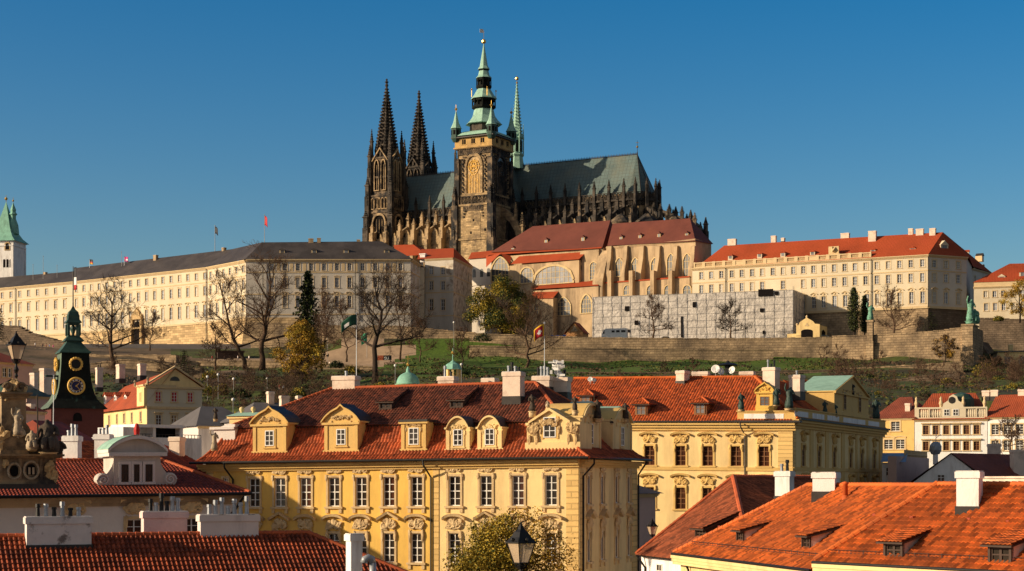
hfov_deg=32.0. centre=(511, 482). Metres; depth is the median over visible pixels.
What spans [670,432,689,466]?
window
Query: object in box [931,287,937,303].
window
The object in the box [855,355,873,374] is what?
bare shrub
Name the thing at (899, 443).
window
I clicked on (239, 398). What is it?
bare shrub
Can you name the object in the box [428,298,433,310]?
window
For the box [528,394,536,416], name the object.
statue
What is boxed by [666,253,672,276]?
pointed window
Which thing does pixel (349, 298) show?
window
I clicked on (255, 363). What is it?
parapet
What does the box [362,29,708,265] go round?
cathedral
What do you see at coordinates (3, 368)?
window
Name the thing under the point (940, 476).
window
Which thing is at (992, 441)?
window
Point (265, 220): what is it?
flagpole
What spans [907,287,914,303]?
window
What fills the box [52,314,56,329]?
window
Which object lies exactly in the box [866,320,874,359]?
pillar
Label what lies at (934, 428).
window
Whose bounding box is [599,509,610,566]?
window
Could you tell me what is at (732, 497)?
house
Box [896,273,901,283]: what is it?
window
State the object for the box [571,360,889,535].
town palace
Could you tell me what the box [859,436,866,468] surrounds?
window
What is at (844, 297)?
window
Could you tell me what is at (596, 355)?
wall footing
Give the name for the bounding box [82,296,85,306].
window
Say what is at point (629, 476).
window
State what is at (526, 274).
arched window
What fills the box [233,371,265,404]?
bare shrub
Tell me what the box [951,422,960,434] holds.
window
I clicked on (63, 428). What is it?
red roofed house
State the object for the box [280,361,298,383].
bare shrub
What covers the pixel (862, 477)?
window
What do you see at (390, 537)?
window
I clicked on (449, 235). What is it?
window
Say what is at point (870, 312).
statue
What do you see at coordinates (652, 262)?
pointed window
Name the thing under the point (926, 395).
bare shrub
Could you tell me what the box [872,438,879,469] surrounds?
window
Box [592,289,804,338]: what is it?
scaffold
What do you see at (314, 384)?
bare shrub
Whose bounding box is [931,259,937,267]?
window
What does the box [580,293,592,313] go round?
arched window
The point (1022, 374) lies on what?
bare shrub
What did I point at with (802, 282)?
window
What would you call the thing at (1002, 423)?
window
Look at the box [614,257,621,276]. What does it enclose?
pointed window
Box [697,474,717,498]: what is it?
window
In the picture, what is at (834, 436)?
window
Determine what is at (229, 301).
window
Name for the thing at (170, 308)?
window
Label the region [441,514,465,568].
window
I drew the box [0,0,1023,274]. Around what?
sky
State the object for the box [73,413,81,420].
window
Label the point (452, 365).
roof cupola
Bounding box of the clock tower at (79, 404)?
[40,267,107,437]
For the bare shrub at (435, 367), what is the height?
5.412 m
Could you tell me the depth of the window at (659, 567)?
113.51 m
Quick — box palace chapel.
[604,218,712,296]
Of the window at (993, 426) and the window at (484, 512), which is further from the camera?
the window at (993, 426)
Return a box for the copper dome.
[395,363,419,384]
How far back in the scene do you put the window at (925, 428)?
321.47 m
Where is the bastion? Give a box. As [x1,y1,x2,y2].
[960,324,978,365]
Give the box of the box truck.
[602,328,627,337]
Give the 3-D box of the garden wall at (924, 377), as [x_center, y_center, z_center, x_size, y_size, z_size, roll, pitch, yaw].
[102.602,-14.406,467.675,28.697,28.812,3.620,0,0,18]
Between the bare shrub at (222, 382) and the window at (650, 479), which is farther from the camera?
the bare shrub at (222, 382)
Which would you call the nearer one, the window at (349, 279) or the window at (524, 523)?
the window at (524, 523)
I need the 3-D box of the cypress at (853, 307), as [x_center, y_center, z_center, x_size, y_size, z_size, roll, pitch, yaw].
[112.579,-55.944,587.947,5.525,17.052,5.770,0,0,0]
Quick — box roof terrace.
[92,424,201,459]
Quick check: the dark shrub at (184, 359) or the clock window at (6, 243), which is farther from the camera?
the clock window at (6, 243)
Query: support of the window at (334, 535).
in the town house at (414, 477)
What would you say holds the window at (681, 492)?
in the town palace at (697, 436)
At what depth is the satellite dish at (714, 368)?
195.97 m
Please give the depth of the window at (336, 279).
643.08 m
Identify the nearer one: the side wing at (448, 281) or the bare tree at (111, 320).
the bare tree at (111, 320)
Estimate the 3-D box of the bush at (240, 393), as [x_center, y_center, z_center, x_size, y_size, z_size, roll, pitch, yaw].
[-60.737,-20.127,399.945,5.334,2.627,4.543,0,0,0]
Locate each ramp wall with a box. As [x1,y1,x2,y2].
[0,325,64,347]
[36,348,178,362]
[90,359,204,377]
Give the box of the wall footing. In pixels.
[469,345,772,362]
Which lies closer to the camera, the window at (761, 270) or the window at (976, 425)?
the window at (976, 425)
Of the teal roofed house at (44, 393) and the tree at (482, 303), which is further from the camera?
the tree at (482, 303)
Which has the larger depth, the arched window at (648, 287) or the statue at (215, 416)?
the arched window at (648, 287)
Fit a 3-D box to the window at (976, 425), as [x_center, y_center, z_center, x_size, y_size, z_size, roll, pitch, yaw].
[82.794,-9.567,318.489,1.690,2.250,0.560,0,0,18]
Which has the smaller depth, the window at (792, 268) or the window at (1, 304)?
the window at (792, 268)
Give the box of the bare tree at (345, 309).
[320,296,370,361]
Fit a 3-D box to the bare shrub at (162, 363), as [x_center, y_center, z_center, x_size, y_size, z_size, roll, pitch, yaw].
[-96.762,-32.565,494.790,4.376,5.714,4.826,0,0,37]
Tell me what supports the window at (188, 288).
in the palace wing at (172, 290)
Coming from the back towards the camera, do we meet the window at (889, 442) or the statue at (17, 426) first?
the window at (889, 442)
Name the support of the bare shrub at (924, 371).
on the ground
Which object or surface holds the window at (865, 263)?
in the garden palace at (938, 274)
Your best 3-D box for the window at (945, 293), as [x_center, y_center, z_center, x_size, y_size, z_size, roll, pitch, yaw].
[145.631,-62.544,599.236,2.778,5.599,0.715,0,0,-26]
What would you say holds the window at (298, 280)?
in the palace wing at (172, 290)
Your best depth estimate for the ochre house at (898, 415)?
324.04 m
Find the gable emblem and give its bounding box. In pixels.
[134,423,139,435]
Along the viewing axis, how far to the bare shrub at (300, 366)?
454.57 m
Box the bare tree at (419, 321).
[403,314,437,361]
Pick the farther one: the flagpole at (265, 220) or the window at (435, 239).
the window at (435, 239)
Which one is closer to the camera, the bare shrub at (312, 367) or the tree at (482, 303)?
the bare shrub at (312, 367)
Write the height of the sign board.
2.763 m
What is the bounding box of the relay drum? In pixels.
[929,430,941,464]
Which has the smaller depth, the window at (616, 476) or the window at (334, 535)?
the window at (334, 535)
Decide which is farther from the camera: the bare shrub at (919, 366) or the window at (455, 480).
the bare shrub at (919, 366)
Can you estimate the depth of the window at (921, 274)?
596.93 m
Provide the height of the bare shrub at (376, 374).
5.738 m
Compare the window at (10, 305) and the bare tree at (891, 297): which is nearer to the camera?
the bare tree at (891, 297)
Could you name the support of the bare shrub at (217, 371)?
on the ground
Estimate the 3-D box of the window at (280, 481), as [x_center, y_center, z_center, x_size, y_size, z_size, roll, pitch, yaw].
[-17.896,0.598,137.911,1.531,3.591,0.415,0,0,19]
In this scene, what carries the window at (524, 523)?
in the town house at (414, 477)
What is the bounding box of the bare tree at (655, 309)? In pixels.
[635,292,677,337]
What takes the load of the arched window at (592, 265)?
in the royal hall
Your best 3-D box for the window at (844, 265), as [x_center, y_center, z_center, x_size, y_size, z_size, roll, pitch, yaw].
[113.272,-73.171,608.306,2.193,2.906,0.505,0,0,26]
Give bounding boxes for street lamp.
[6,331,26,379]
[505,522,536,570]
[646,518,657,538]
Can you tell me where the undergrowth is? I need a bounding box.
[39,353,1023,417]
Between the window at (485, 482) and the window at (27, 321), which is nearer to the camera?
the window at (485, 482)
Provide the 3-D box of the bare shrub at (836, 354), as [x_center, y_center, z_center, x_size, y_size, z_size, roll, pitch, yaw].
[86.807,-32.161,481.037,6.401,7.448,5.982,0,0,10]
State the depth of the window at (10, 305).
729.68 m
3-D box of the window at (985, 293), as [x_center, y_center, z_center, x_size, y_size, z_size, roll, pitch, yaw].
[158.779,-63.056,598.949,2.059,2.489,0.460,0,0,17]
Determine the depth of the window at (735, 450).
185.10 m
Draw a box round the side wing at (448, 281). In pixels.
[394,244,472,331]
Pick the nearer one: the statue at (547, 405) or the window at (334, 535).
the statue at (547, 405)
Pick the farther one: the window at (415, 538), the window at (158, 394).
the window at (158, 394)
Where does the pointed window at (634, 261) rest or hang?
in the palace chapel
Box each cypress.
[845,287,861,334]
[858,295,869,334]
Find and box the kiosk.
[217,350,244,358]
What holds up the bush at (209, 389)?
on the ground
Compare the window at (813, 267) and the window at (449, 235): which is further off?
the window at (449, 235)
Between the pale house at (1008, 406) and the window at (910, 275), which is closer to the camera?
the pale house at (1008, 406)
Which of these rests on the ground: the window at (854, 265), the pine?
the pine
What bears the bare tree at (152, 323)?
on the ground
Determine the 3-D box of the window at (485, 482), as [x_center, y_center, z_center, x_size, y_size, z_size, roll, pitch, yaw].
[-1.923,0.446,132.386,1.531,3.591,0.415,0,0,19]
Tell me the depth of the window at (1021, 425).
315.41 m
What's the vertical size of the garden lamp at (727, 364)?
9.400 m
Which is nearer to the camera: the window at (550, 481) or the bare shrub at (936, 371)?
the window at (550, 481)
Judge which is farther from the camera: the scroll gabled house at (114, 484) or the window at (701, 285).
the window at (701, 285)
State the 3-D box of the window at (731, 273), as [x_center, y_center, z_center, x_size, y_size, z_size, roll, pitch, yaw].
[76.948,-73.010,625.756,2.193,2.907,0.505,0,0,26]
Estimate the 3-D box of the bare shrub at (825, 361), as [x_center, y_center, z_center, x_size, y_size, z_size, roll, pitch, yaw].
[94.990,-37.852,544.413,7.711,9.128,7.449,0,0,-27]
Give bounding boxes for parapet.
[179,360,371,370]
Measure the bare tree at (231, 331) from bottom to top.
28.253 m
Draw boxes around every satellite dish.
[711,365,719,375]
[717,367,723,375]
[729,366,734,374]
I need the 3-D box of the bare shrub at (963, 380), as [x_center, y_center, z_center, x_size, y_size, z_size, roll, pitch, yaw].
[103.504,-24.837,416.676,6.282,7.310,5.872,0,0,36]
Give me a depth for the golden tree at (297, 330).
468.79 m
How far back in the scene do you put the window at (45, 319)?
717.93 m
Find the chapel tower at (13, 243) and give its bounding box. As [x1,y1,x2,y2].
[0,197,28,276]
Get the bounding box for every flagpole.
[53,375,54,424]
[264,215,267,241]
[341,312,356,375]
[534,322,544,375]
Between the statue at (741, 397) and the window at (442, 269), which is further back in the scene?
the window at (442, 269)
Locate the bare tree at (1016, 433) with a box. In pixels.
[994,414,1023,453]
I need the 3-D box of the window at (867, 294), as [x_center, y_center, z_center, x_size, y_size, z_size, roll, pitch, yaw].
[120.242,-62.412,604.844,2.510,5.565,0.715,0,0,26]
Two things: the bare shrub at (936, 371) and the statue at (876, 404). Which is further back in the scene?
the bare shrub at (936, 371)
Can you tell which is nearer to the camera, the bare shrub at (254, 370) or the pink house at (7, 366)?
the pink house at (7, 366)
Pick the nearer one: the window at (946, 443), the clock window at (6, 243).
the window at (946, 443)
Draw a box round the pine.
[0,308,11,340]
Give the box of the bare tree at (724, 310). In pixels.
[712,298,752,337]
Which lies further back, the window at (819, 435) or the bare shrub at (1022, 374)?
the bare shrub at (1022, 374)
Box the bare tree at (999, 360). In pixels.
[981,354,1005,379]
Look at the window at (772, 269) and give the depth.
619.50 m
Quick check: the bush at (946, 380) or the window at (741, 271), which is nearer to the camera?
the bush at (946, 380)
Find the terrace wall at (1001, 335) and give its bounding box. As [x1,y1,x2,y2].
[979,318,1023,350]
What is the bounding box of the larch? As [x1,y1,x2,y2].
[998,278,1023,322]
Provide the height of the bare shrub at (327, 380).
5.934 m
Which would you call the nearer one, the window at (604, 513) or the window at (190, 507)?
the window at (190, 507)
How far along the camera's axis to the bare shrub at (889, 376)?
407.22 m
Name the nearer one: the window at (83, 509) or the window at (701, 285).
the window at (83, 509)
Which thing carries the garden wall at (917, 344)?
on the ground
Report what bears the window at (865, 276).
in the garden palace at (938, 274)
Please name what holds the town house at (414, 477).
on the ground
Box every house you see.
[0,353,35,385]
[0,368,53,407]
[0,424,251,533]
[0,493,407,570]
[26,402,47,422]
[26,420,93,440]
[58,440,93,457]
[92,437,207,474]
[95,363,204,426]
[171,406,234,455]
[189,362,652,570]
[220,391,301,424]
[635,460,811,570]
[637,485,661,570]
[671,471,1023,570]
[879,397,932,462]
[911,444,1023,482]
[912,392,989,467]
[973,263,1023,328]
[981,389,1023,453]
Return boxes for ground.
[0,339,1023,416]
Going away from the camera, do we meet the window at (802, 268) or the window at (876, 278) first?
the window at (876, 278)
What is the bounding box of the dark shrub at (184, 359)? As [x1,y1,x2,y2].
[177,350,198,376]
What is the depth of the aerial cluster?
142.97 m
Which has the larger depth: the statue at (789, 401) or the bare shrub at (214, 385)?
the bare shrub at (214, 385)
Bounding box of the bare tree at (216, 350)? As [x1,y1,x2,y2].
[196,321,237,370]
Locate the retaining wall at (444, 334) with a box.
[251,322,475,347]
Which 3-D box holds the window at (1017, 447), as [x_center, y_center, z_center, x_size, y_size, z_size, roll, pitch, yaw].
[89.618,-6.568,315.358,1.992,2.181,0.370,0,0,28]
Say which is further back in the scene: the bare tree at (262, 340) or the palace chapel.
the palace chapel
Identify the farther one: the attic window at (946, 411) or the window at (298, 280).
the window at (298, 280)
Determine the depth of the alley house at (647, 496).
160.06 m
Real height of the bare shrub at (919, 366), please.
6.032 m
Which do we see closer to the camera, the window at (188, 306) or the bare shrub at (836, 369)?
the bare shrub at (836, 369)
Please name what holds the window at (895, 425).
in the ochre house at (898, 415)
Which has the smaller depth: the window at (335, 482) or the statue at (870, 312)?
the window at (335, 482)
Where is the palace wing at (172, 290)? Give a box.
[0,238,424,343]
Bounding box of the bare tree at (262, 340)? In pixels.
[208,241,334,369]
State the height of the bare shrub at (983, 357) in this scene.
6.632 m
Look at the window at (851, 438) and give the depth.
205.54 m
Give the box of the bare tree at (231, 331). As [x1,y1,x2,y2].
[193,268,284,369]
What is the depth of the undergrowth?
501.51 m
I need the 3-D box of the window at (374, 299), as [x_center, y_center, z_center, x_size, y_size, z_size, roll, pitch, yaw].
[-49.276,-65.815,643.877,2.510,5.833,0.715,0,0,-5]
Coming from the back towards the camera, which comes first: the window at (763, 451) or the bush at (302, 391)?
the bush at (302, 391)
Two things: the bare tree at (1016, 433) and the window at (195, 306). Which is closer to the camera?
the bare tree at (1016, 433)
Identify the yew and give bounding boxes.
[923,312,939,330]
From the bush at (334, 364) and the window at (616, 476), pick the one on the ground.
the bush at (334, 364)
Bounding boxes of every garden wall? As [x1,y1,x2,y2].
[469,333,831,357]
[566,369,829,373]
[832,327,982,361]
[845,362,962,371]
[888,371,960,383]
[983,342,993,353]
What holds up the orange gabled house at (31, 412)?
on the ground
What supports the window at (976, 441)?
in the balustraded house at (959, 422)
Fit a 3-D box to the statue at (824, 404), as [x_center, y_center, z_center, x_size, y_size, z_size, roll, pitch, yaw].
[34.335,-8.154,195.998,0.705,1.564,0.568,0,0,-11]
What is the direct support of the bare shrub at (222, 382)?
on the ground
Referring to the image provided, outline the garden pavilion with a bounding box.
[787,315,826,337]
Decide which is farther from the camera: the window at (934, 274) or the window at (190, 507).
the window at (934, 274)
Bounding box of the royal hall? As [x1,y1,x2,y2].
[486,220,611,336]
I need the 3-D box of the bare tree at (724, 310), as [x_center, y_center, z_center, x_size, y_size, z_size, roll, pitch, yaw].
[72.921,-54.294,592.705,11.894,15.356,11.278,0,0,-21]
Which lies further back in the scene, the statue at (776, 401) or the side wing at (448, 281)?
the side wing at (448, 281)
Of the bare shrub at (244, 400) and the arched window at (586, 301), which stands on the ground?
the bare shrub at (244, 400)
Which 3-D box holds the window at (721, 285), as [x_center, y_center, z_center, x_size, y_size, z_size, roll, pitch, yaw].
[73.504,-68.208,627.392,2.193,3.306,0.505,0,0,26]
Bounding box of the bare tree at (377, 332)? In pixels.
[330,258,438,382]
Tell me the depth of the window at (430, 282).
667.23 m
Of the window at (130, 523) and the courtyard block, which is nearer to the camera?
the window at (130, 523)
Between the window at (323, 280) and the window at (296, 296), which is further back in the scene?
the window at (323, 280)
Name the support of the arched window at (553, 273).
in the royal hall
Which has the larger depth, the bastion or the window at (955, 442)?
the bastion
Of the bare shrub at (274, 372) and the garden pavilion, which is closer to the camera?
the bare shrub at (274, 372)
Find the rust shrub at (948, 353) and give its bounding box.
[930,333,960,362]
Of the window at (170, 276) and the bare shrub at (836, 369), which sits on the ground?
the bare shrub at (836, 369)
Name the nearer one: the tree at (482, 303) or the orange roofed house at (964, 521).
the orange roofed house at (964, 521)
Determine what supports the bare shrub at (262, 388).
on the ground
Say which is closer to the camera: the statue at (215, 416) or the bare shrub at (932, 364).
the statue at (215, 416)
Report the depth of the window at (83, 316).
705.25 m
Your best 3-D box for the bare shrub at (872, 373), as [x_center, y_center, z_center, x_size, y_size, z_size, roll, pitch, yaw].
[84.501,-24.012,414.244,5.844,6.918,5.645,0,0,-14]
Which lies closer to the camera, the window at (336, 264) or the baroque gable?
the baroque gable
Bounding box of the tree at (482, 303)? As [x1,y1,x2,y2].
[461,272,534,334]
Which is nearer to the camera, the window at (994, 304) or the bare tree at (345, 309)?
the bare tree at (345, 309)
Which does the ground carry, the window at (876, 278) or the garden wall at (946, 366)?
the garden wall at (946, 366)
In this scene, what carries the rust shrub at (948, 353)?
on the ground
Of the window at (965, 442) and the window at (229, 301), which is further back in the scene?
the window at (229, 301)
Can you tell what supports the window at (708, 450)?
in the town palace at (697, 436)
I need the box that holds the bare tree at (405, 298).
[367,262,434,359]
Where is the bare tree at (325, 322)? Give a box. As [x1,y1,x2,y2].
[308,285,351,371]
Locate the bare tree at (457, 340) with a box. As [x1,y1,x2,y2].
[445,325,482,367]
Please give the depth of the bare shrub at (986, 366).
500.50 m
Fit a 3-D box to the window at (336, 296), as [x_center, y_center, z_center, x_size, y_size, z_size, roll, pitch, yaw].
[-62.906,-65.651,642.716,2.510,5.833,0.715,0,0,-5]
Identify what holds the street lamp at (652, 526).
on the ground
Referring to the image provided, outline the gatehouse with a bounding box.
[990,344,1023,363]
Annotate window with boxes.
[0,303,3,313]
[1,366,7,377]
[4,242,9,249]
[6,367,13,378]
[9,302,12,312]
[26,316,29,329]
[34,315,39,330]
[35,300,38,310]
[44,299,47,309]
[44,315,48,329]
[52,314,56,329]
[60,500,90,515]
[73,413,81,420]
[74,297,77,307]
[81,312,85,326]
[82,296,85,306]
[121,499,147,531]
[143,306,148,321]
[154,391,162,402]
[154,412,163,424]
[160,288,164,299]
[160,305,164,320]
[168,304,172,319]
[169,275,172,282]
[169,287,172,298]
[169,412,179,424]
[170,391,178,402]
[176,303,181,319]
[177,274,180,281]
[177,287,180,297]
[180,498,207,531]
[185,286,189,297]
[185,302,189,318]
[186,391,194,402]
[193,302,198,317]
[194,273,197,280]
[194,285,197,296]
[214,299,218,315]
[221,476,229,481]
[227,297,230,313]
[244,471,262,512]
[259,515,264,527]
[267,512,289,530]
[269,277,274,287]
[270,471,288,512]
[282,262,287,270]
[282,292,288,307]
[293,514,315,531]
[294,292,300,307]
[295,262,300,270]
[295,275,300,287]
[296,470,314,512]
[308,262,313,270]
[321,262,326,270]
[321,275,326,287]
[321,514,343,542]
[324,470,342,512]
[334,262,339,270]
[334,275,339,287]
[334,292,339,307]
[346,262,351,270]
[346,292,352,307]
[347,275,352,287]
[348,514,371,553]
[351,470,369,512]
[359,262,364,270]
[360,275,365,286]
[372,262,377,270]
[372,292,378,307]
[376,511,399,565]
[379,469,397,512]
[392,233,396,247]
[398,262,403,270]
[404,232,409,256]
[404,514,427,568]
[406,466,425,512]
[417,230,424,265]
[428,266,433,274]
[428,280,433,289]
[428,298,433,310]
[431,229,438,248]
[440,266,445,274]
[440,280,445,289]
[440,298,445,310]
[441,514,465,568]
[444,468,463,512]
[445,228,450,247]
[473,511,496,533]
[475,468,495,512]
[490,256,509,281]
[507,468,527,511]
[510,514,528,528]
[519,267,533,283]
[532,264,573,285]
[538,513,561,567]
[540,467,560,511]
[558,297,570,315]
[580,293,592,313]
[585,510,596,568]
[586,467,593,510]
[589,261,596,280]
[599,468,606,509]
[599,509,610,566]
[613,508,624,563]
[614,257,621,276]
[614,468,621,509]
[623,285,628,295]
[626,468,633,508]
[626,507,636,561]
[631,257,637,276]
[639,432,658,466]
[639,473,658,509]
[646,285,649,294]
[650,257,655,270]
[656,563,662,570]
[664,285,667,293]
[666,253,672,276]
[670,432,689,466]
[670,473,689,510]
[682,253,689,275]
[682,285,691,293]
[697,432,717,466]
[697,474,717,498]
[698,271,703,279]
[699,284,703,292]
[708,271,713,278]
[708,284,713,292]
[718,270,723,278]
[719,283,723,291]
[725,432,745,467]
[729,270,734,277]
[729,283,733,291]
[739,269,743,277]
[739,282,743,291]
[749,268,754,276]
[749,282,754,290]
[753,432,773,467]
[759,268,764,275]
[759,281,764,288]
[770,267,775,275]
[780,267,785,274]
[780,280,785,289]
[790,266,795,274]
[800,265,805,273]
[800,279,805,288]
[800,430,809,467]
[810,265,815,273]
[810,292,816,308]
[811,278,815,287]
[816,432,824,467]
[820,264,826,272]
[820,278,825,287]
[820,292,826,307]
[831,264,836,271]
[831,277,836,286]
[831,291,837,307]
[832,434,839,468]
[841,263,846,271]
[841,291,848,306]
[842,276,846,285]
[848,435,855,468]
[848,473,855,482]
[852,262,857,270]
[852,276,857,285]
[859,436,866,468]
[859,474,866,481]
[862,262,867,270]
[863,290,870,305]
[864,275,867,284]
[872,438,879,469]
[872,474,879,481]
[873,261,879,269]
[873,275,879,284]
[873,289,879,305]
[883,436,893,449]
[885,260,890,268]
[885,274,890,283]
[889,420,901,431]
[894,436,906,449]
[896,260,901,268]
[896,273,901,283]
[896,288,902,304]
[907,273,913,282]
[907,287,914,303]
[908,259,913,267]
[919,258,924,266]
[919,272,924,281]
[919,287,925,303]
[921,423,930,434]
[921,439,930,450]
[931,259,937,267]
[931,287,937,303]
[931,423,940,434]
[932,272,936,281]
[935,473,946,480]
[941,423,950,434]
[941,439,950,450]
[943,260,949,268]
[943,273,948,282]
[943,287,949,303]
[944,409,949,415]
[948,397,954,403]
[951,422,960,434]
[951,439,960,450]
[953,409,958,415]
[955,274,961,283]
[955,288,961,304]
[956,260,961,269]
[961,422,970,434]
[961,438,970,450]
[971,422,980,434]
[971,438,980,450]
[982,290,988,297]
[983,303,988,310]
[989,423,1000,435]
[990,439,999,443]
[991,290,997,297]
[992,302,997,310]
[1001,302,1006,310]
[1002,423,1012,434]
[1002,439,1011,450]
[1015,423,1023,434]
[1015,439,1023,449]
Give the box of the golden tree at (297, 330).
[269,318,327,383]
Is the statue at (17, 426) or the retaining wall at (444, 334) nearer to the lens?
the statue at (17, 426)
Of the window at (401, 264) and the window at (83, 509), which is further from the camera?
the window at (401, 264)
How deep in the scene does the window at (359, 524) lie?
135.46 m
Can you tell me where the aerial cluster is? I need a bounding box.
[548,360,564,378]
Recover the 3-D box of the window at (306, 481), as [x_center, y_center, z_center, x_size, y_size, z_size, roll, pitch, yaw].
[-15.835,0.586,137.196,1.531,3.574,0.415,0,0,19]
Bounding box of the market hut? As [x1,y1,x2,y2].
[564,322,588,336]
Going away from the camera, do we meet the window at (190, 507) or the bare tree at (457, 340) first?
the window at (190, 507)
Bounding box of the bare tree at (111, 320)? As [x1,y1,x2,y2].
[81,273,167,368]
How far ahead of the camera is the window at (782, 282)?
617.84 m
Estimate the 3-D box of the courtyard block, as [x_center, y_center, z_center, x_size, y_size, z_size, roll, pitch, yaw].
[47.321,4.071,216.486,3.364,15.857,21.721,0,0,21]
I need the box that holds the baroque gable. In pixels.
[0,378,66,488]
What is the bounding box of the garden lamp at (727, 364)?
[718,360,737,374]
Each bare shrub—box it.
[107,356,116,370]
[156,358,168,372]
[157,354,169,372]
[170,354,189,373]
[202,378,225,408]
[205,371,224,395]
[209,364,223,383]
[218,375,227,388]
[220,377,241,398]
[231,385,251,407]
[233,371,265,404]
[237,399,248,407]
[242,365,264,391]
[242,367,262,387]
[254,374,272,393]
[255,367,288,399]
[260,378,278,401]
[264,365,281,381]
[270,374,296,402]
[274,380,291,402]
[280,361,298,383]
[282,376,298,395]
[284,369,301,390]
[286,362,306,387]
[300,367,319,391]
[306,370,324,394]
[307,365,325,384]
[321,374,331,390]
[368,367,386,384]
[385,361,400,381]
[427,358,442,374]
[657,359,671,371]
[688,357,698,368]
[809,345,832,365]
[824,351,841,374]
[828,343,848,365]
[828,360,843,375]
[837,355,849,375]
[838,358,865,381]
[847,357,862,375]
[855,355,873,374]
[864,357,878,372]
[866,365,890,387]
[870,349,887,364]
[878,368,899,389]
[907,363,929,383]
[912,358,926,373]
[917,381,930,401]
[924,361,939,379]
[930,361,952,384]
[945,360,971,388]
[951,364,965,381]
[969,371,981,382]
[972,365,983,377]
[972,369,991,390]
[975,356,994,372]
[977,358,994,378]
[979,360,989,375]
[999,351,1013,370]
[1001,353,1023,379]
[1005,360,1023,382]
[1006,362,1023,382]
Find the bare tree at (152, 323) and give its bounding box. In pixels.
[137,307,170,350]
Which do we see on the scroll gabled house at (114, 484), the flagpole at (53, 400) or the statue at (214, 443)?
the flagpole at (53, 400)
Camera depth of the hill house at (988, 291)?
598.46 m
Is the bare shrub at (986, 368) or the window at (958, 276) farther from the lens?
the window at (958, 276)
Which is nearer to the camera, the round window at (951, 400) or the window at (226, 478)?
the window at (226, 478)
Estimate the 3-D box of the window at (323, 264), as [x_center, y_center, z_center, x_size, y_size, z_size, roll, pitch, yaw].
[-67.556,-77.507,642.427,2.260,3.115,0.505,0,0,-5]
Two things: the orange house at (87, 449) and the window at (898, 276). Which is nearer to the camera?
the orange house at (87, 449)
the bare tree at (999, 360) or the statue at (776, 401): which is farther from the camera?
the bare tree at (999, 360)
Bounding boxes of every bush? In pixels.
[202,370,219,378]
[202,384,216,395]
[228,387,252,397]
[288,387,306,396]
[299,383,313,387]
[328,360,344,367]
[343,365,360,373]
[473,332,493,341]
[940,377,952,382]
[972,362,997,371]
[993,316,1004,320]
[1006,382,1018,388]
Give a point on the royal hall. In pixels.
(567, 262)
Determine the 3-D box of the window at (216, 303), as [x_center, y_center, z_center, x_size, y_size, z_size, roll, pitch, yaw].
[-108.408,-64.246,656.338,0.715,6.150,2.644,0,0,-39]
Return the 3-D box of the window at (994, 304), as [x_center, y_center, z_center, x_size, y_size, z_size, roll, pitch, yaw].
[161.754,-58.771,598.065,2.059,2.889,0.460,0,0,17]
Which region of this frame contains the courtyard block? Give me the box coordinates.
[881,450,928,482]
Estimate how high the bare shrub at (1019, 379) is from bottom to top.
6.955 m
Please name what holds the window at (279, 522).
in the town house at (414, 477)
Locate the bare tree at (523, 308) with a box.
[497,274,577,367]
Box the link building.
[468,251,491,333]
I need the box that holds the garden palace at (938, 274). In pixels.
[691,228,991,336]
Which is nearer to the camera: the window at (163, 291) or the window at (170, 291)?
the window at (170, 291)
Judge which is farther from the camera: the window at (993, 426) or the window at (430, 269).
the window at (430, 269)
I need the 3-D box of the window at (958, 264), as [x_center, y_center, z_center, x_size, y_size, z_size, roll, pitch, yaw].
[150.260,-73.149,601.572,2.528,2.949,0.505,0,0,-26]
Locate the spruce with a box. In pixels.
[287,270,329,369]
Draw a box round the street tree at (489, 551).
[441,506,581,570]
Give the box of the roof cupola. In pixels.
[443,349,461,382]
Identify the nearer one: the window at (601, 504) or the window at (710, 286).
the window at (601, 504)
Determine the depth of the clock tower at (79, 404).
249.74 m
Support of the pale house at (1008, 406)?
on the ground
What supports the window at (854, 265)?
in the garden palace at (938, 274)
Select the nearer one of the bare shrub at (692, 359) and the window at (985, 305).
the bare shrub at (692, 359)
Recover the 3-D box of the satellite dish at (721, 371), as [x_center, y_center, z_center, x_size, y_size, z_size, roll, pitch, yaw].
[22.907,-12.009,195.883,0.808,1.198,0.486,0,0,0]
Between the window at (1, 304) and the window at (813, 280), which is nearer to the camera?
the window at (813, 280)
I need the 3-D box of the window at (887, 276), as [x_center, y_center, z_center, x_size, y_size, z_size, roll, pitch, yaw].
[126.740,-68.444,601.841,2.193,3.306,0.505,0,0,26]
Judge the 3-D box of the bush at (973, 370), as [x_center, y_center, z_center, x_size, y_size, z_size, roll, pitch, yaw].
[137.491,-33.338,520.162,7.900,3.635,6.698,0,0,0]
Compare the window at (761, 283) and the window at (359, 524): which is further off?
the window at (761, 283)
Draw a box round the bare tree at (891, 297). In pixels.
[874,282,927,332]
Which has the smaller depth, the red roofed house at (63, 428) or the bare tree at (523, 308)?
the red roofed house at (63, 428)
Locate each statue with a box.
[11,408,23,435]
[25,430,38,449]
[36,395,59,453]
[210,430,218,450]
[212,408,217,421]
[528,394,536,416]
[545,400,549,408]
[571,396,578,415]
[593,398,602,422]
[622,403,629,422]
[737,393,745,410]
[773,389,780,405]
[784,383,794,409]
[822,401,827,411]
[866,303,874,319]
[872,399,880,419]
[965,296,975,323]
[974,309,979,323]
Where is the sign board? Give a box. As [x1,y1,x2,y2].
[378,355,391,359]
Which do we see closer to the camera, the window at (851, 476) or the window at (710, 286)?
the window at (851, 476)
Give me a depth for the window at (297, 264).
641.82 m

